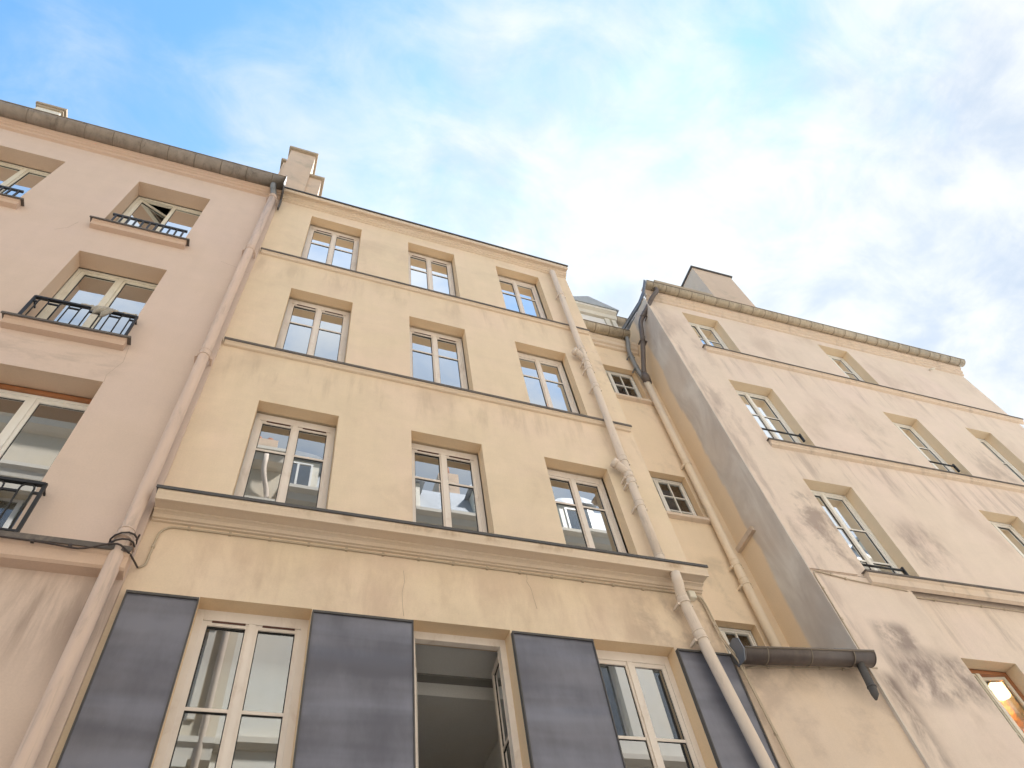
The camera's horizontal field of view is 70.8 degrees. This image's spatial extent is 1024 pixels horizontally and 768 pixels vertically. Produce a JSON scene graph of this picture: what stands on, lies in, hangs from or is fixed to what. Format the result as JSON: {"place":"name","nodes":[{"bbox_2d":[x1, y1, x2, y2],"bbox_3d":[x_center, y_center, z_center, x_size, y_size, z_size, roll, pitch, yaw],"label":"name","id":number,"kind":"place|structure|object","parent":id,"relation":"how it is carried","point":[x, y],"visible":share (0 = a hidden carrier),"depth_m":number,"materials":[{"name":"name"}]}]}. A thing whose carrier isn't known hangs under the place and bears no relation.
{"place":"outdoors","nodes":[
{"label":"outdoors","id":0,"kind":"place"},
{"bbox_2d":[0,100,286,767],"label":"pink building","id":1,"kind":"structure","parent":0,"point":[163,241],"depth_m":8.21,"materials":[{"name":"paint"}]},
{"bbox_2d":[0,145,64,196],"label":"window","id":2,"kind":"structure","parent":1,"relation":"in","point":[13,175],"depth_m":11.78,"materials":[{"name":"beige paint"}]},
{"bbox_2d":[0,363,102,528],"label":"window","id":3,"kind":"structure","parent":1,"relation":"in","point":[34,429],"depth_m":7.46,"materials":[{"name":"glass"}]},
{"bbox_2d":[0,531,140,567],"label":"cable","id":4,"kind":"object","parent":1,"relation":"attached to","point":[32,541],"visible":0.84,"depth_m":5.92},
{"bbox_2d":[22,250,166,334],"bbox_3d":[-5.310,-1.017,9.237,1.139,2.061,0.340,12,-59,-16],"label":"window","id":5,"kind":"structure","parent":1,"relation":"in","point":[88,286],"depth_m":9.73,"materials":[{"name":"beige paint"}]},
{"bbox_2d":[81,303,136,317],"bbox_3d":[-4.894,-0.861,8.691,0.628,0.242,0.113,12,-59,-16],"label":"cloth","id":6,"kind":"object","parent":1,"relation":"attached to","point":[103,311],"visible":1,"depth_m":8.65,"materials":[{"name":"white fabric"}]},
{"bbox_2d":[105,181,209,237],"bbox_3d":[-5.743,-2.557,11.680,1.164,2.016,0.541,12,-59,-16],"label":"window","id":7,"kind":"structure","parent":1,"relation":"in","point":[182,217],"depth_m":12.30,"materials":[{"name":"beige paint"}]},
{"bbox_2d":[0,0,1023,427],"label":"sky","id":8,"kind":"structure","parent":0,"point":[857,166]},
{"bbox_2d":[622,265,1023,767],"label":"rose building","id":9,"kind":"structure","parent":0,"point":[811,446],"depth_m":11.10,"materials":[{"name":"paint"}]},
{"bbox_2d":[682,312,739,351],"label":"window","id":10,"kind":"structure","parent":9,"relation":"in","point":[716,336],"depth_m":15.00,"materials":[{"name":"beige paint"}]},
{"bbox_2d":[728,379,814,445],"bbox_3d":[4.380,0.598,12.331,0.954,1.821,0.250,11,-59,-16],"label":"window","id":11,"kind":"structure","parent":9,"relation":"in","point":[764,411],"depth_m":12.69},
{"bbox_2d":[817,344,878,384],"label":"window","id":12,"kind":"structure","parent":9,"relation":"in","point":[841,358],"depth_m":15.87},
{"bbox_2d":[802,478,919,576],"bbox_3d":[4.830,2.103,10.156,0.914,1.879,0.250,11,-59,-16],"label":"window","id":13,"kind":"structure","parent":9,"relation":"in","point":[848,520],"depth_m":10.40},
{"bbox_2d":[813,570,1023,648],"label":"cable","id":14,"kind":"object","parent":9,"relation":"attached to","point":[933,599],"visible":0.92,"depth_m":8.99,"materials":[{"name":"beige plastic"}]},
{"bbox_2d":[883,412,972,475],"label":"window","id":15,"kind":"structure","parent":9,"relation":"in","point":[932,449],"depth_m":13.62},
{"bbox_2d":[961,658,1023,743],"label":"window","id":16,"kind":"structure","parent":9,"relation":"in","point":[1009,700],"depth_m":8.63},
{"bbox_2d":[966,428,1023,481],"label":"window","id":17,"kind":"structure","parent":9,"relation":"in","point":[1003,454],"depth_m":14.34,"materials":[{"name":"beige paint"}]},
{"bbox_2d":[979,510,1023,557],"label":"window","id":18,"kind":"structure","parent":9,"relation":"in","point":[1006,530],"depth_m":11.79,"materials":[{"name":"beige paint"}]},
{"label":"street","id":19,"kind":"structure","parent":0,"visible":0},
{"bbox_2d":[48,145,779,767],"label":"yellow building","id":20,"kind":"structure","parent":19,"relation":"on","point":[384,383],"depth_m":7.45,"materials":[{"name":"paint"}]},
{"bbox_2d":[151,597,311,767],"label":"window","id":21,"kind":"structure","parent":20,"relation":"in","point":[241,671],"depth_m":5.79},
{"bbox_2d":[232,400,338,508],"bbox_3d":[-2.462,0.916,7.894,0.959,1.937,0.260,12,-59,-16],"label":"window","id":22,"kind":"structure","parent":20,"relation":"in","point":[287,460],"depth_m":8.15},
{"bbox_2d":[275,288,352,361],"bbox_3d":[-2.838,-0.742,10.362,0.959,1.918,0.260,12,-59,-16],"label":"window","id":23,"kind":"structure","parent":20,"relation":"in","point":[306,328],"depth_m":10.66,"materials":[{"name":"clear glass"}]},
{"bbox_2d":[300,216,361,270],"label":"window","id":24,"kind":"structure","parent":20,"relation":"in","point":[323,245],"depth_m":13.21,"materials":[{"name":"clear glass"}]},
{"bbox_2d":[138,526,674,593],"bbox_3d":[-0.612,1.950,7.079,5.526,0.540,0.042,12,-59,-16],"label":"cable","id":25,"kind":"object","parent":20,"relation":"attached to","point":[308,544],"visible":0.98,"depth_m":7.09,"materials":[{"name":"beige plastic"}]},
{"bbox_2d":[408,242,459,296],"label":"window","id":26,"kind":"structure","parent":20,"relation":"in","point":[430,273],"depth_m":13.67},
{"bbox_2d":[409,316,473,390],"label":"window","id":27,"kind":"structure","parent":20,"relation":"in","point":[437,357],"depth_m":11.14,"materials":[{"name":"clear glass"}]},
{"bbox_2d":[411,430,493,533],"bbox_3d":[-0.747,1.286,8.377,0.939,1.891,0.260,12,-59,-16],"label":"window","id":28,"kind":"structure","parent":20,"relation":"in","point":[447,485],"depth_m":8.66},
{"bbox_2d":[414,620,529,767],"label":"window","id":29,"kind":"structure","parent":20,"relation":"in","point":[510,724],"depth_m":6.66,"materials":[{"name":"beige wood"}]},
{"bbox_2d":[496,266,553,320],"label":"window","id":30,"kind":"structure","parent":20,"relation":"in","point":[519,296],"depth_m":14.11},
{"bbox_2d":[515,341,586,414],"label":"window","id":31,"kind":"structure","parent":20,"relation":"in","point":[546,381],"depth_m":11.58,"materials":[{"name":"clear glass"}]},
{"bbox_2d":[544,457,637,554],"bbox_3d":[0.917,1.646,8.845,0.929,1.846,0.260,12,-59,-16],"label":"window","id":32,"kind":"structure","parent":20,"relation":"in","point":[587,519],"depth_m":9.14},
{"bbox_2d":[593,639,716,767],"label":"window","id":33,"kind":"structure","parent":20,"relation":"in","point":[658,724],"depth_m":6.85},
{"bbox_2d":[697,597,792,767],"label":"cable","id":34,"kind":"object","parent":20,"relation":"attached to","point":[775,733],"visible":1,"depth_m":7.18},
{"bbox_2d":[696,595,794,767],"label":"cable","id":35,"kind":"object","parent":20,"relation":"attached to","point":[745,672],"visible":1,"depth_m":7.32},
{"bbox_2d":[573,296,788,653],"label":"recessed building","id":36,"kind":"structure","parent":19,"relation":"on","point":[735,602],"depth_m":11.13,"materials":[{"name":"paint"}]},
{"bbox_2d":[603,364,647,398],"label":"window","id":37,"kind":"structure","parent":36,"relation":"in","point":[625,384],"depth_m":13.79,"materials":[{"name":"white wood"}]},
{"bbox_2d":[649,471,703,516],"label":"window","id":38,"kind":"structure","parent":36,"relation":"in","point":[673,496],"depth_m":11.17,"materials":[{"name":"white wood"}]},
{"bbox_2d":[715,620,764,653],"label":"window","id":39,"kind":"structure","parent":36,"relation":"in","point":[746,637],"depth_m":9.01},
{"bbox_2d":[729,638,925,767],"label":"infill wall","id":40,"kind":"structure","parent":19,"relation":"on","point":[832,718],"depth_m":7.20,"materials":[{"name":"paint"}]},
{"bbox_2d":[745,665,877,670],"bbox_3d":[3.165,2.998,7.587,1.632,0.070,0.028,6,-58,-13],"label":"cable","id":41,"kind":"object","parent":40,"relation":"attached to","point":[819,668],"visible":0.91,"depth_m":7.56,"materials":[{"name":"beige plastic"}]}
]}

